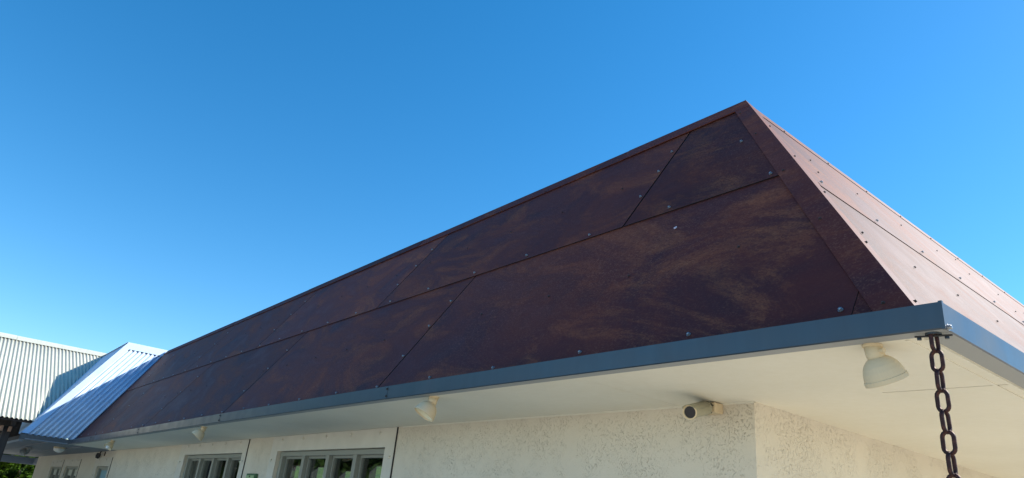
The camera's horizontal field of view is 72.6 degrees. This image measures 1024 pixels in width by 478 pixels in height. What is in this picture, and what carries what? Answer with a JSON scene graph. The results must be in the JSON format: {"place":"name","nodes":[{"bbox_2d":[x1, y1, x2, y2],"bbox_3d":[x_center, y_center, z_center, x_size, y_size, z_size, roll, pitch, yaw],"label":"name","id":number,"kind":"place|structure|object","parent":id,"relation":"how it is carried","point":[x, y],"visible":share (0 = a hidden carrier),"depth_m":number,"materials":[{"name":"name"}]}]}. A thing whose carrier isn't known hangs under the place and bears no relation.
{"place":"outdoors","nodes":[
{"label":"outdoors","id":0,"kind":"place"},
{"bbox_2d":[0,462,27,475],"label":"tree","id":1,"kind":"object","parent":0,"point":[13,469],"visible":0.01,"depth_m":30.71,"materials":[{"name":"green plant"}]},
{"bbox_2d":[0,0,1023,352],"label":"sky","id":2,"kind":"structure","parent":0,"point":[174,173],"materials":[{"name":"blue"}]},
{"label":"ground","id":3,"kind":"structure","parent":0,"visible":0},
{"bbox_2d":[0,438,62,477],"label":"garden shrub","id":4,"kind":"object","parent":3,"relation":"on","point":[28,472],"visible":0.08,"depth_m":27.34,"materials":[{"name":"green plant"}]},
{"bbox_2d":[0,332,106,460],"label":"verandah wing","id":5,"kind":"structure","parent":3,"relation":"on","point":[38,378],"depth_m":14.06,"materials":[{"name":"white metal"}]},
{"bbox_2d":[1,100,1023,477],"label":"restaurant building","id":6,"kind":"structure","parent":3,"relation":"on","point":[759,276],"depth_m":3.93,"materials":[{"name":"brown"}]},
{"bbox_2d":[19,447,31,455],"bbox_3d":[-10.241,4.473,14.652,0.218,0.185,0.278,22,-27,-34],"label":"twin spotlight","id":7,"kind":"object","parent":6,"relation":"attached to","point":[24,451],"visible":1,"depth_m":14.60,"materials":[{"name":"grey plastic"}]},
{"bbox_2d":[47,460,63,477],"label":"window","id":8,"kind":"structure","parent":6,"relation":"in","point":[57,467],"depth_m":17.19,"materials":[{"name":"grey"}]},
{"bbox_2d":[53,446,64,452],"bbox_3d":[-8.720,4.059,13.407,0.200,0.105,0.200,22,-27,-34],"label":"dome light","id":9,"kind":"object","parent":6,"relation":"attached to","point":[58,449],"visible":0.98,"depth_m":13.35,"materials":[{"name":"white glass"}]},
{"bbox_2d":[60,459,81,477],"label":"window","id":10,"kind":"structure","parent":6,"relation":"in","point":[70,472],"depth_m":15.67,"materials":[{"name":"grey"}]},
{"bbox_2d":[90,457,112,477],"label":"window","id":11,"kind":"structure","parent":6,"relation":"in","point":[102,472],"depth_m":13.25,"materials":[{"name":"grey"}]},
{"bbox_2d":[104,440,114,449],"bbox_3d":[-5.835,2.984,10.095,0.131,0.146,0.126,22,-27,-34],"label":"spotlight","id":12,"kind":"object","parent":6,"relation":"attached to","point":[108,445],"visible":1,"depth_m":10.07,"materials":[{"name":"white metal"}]},
{"bbox_2d":[192,426,206,440],"bbox_3d":[-3.096,1.917,6.881,0.130,0.145,0.127,22,-27,-34],"label":"spotlight","id":13,"kind":"object","parent":6,"relation":"attached to","point":[199,434],"visible":1,"depth_m":6.85,"materials":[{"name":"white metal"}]},
{"bbox_2d":[174,439,249,477],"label":"window","id":14,"kind":"structure","parent":6,"relation":"in","point":[224,465],"depth_m":8.55,"materials":[{"name":"grey"}]},
{"bbox_2d":[246,473,257,477],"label":"green box","id":15,"kind":"object","parent":6,"relation":"attached to","point":[248,475],"visible":1,"depth_m":7.30,"materials":[{"name":"green"}]},
{"bbox_2d":[266,427,398,477],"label":"window","id":16,"kind":"structure","parent":6,"relation":"in","point":[361,463],"depth_m":6.16,"materials":[{"name":"grey"}]},
{"bbox_2d":[414,396,438,421],"bbox_3d":[-0.479,0.939,3.880,0.128,0.144,0.127,22,-27,-34],"label":"spotlight","id":17,"kind":"object","parent":6,"relation":"attached to","point":[426,410],"visible":0.99,"depth_m":3.85,"materials":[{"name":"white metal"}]},
{"bbox_2d":[682,401,722,419],"bbox_3d":[0.855,0.785,3.177,0.099,0.122,0.331,-12,-28,37],"label":"security camera","id":18,"kind":"object","parent":6,"relation":"attached to","point":[692,411],"visible":1,"depth_m":3.12,"materials":[{"name":"white plastic"}]},
{"bbox_2d":[862,343,908,388],"bbox_3d":[1.133,0.390,2.119,0.128,0.140,0.127,22,-27,-34],"label":"spotlight","id":19,"kind":"object","parent":6,"relation":"attached to","point":[880,368],"visible":1,"depth_m":2.08,"materials":[{"name":"white plastic"}]},
{"bbox_2d":[914,332,960,477],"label":"rain chain","id":20,"kind":"object","parent":6,"relation":"hanging from","point":[949,455],"visible":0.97,"depth_m":1.89,"materials":[{"name":"metal"}]}
]}

